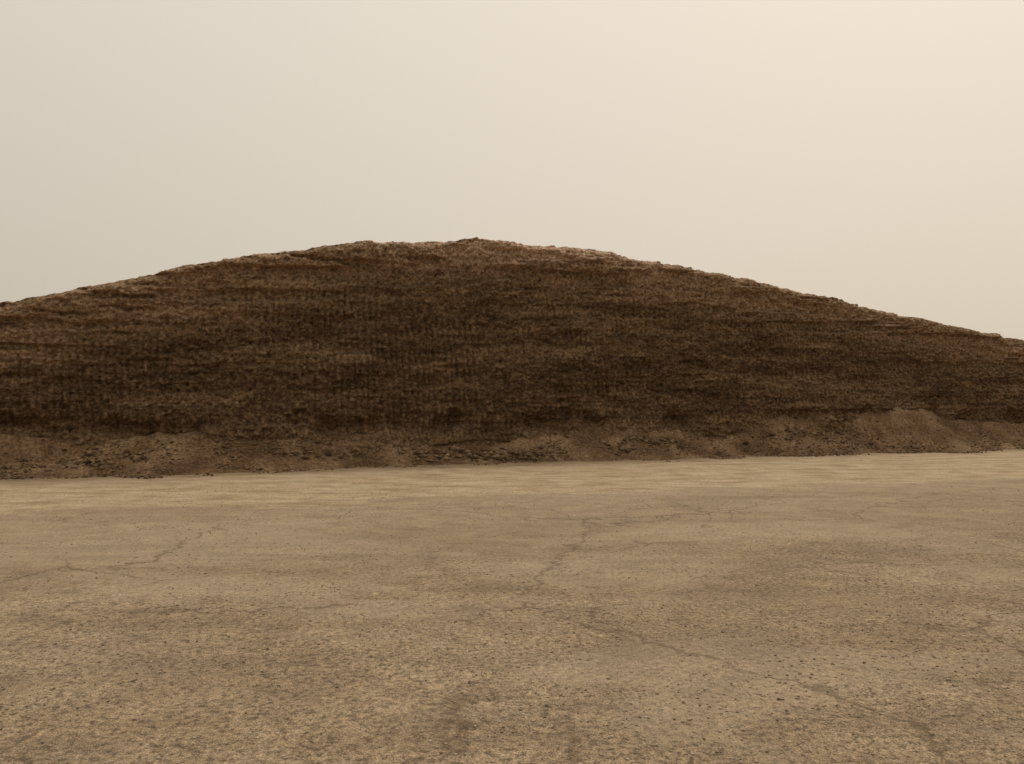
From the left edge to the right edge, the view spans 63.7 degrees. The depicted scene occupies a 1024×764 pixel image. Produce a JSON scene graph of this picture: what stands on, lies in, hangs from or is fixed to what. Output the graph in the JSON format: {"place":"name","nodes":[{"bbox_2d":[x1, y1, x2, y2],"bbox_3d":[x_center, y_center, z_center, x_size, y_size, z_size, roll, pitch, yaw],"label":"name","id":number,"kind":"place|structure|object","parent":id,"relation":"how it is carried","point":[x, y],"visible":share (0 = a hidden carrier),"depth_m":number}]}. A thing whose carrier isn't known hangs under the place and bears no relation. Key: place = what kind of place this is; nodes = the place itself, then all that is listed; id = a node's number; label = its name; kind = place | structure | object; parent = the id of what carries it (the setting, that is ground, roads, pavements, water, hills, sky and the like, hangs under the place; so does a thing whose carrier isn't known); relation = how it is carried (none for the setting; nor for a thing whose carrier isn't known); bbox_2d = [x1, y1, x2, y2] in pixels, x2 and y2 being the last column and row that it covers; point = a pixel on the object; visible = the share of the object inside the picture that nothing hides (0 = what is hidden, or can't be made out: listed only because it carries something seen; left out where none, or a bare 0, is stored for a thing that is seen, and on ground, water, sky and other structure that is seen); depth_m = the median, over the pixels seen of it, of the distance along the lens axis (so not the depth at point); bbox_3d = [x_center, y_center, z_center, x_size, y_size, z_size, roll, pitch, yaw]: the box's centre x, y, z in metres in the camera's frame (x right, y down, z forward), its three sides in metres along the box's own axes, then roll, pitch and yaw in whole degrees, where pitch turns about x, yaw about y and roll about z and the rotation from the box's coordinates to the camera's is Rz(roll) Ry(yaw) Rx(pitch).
{"place":"outdoors","nodes":[
{"label":"outdoors","id":0,"kind":"place"},
{"bbox_2d":[0,449,1023,763],"bbox_3d":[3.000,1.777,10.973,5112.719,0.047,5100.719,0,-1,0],"label":"ground","id":1,"kind":"structure","parent":0,"point":[298,707],"depth_m":6.07},
{"bbox_2d":[21,424,858,470],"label":"silage chunks","id":2,"kind":"object","parent":1,"relation":"on","point":[455,449],"visible":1,"depth_m":19.51},
{"bbox_2d":[0,237,1023,458],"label":"silage pile","id":3,"kind":"object","parent":1,"relation":"on","point":[366,348],"visible":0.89,"depth_m":20.48},
{"bbox_2d":[0,407,1023,477],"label":"loose silage heap","id":4,"kind":"object","parent":1,"relation":"on","point":[581,445],"visible":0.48,"depth_m":20.36},
{"bbox_2d":[0,414,1023,479],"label":"silage clods","id":5,"kind":"object","parent":1,"relation":"on","point":[146,476],"visible":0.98,"depth_m":20.28},
{"bbox_2d":[0,0,1023,339],"label":"sky","id":6,"kind":"structure","parent":0,"point":[869,154]}
]}

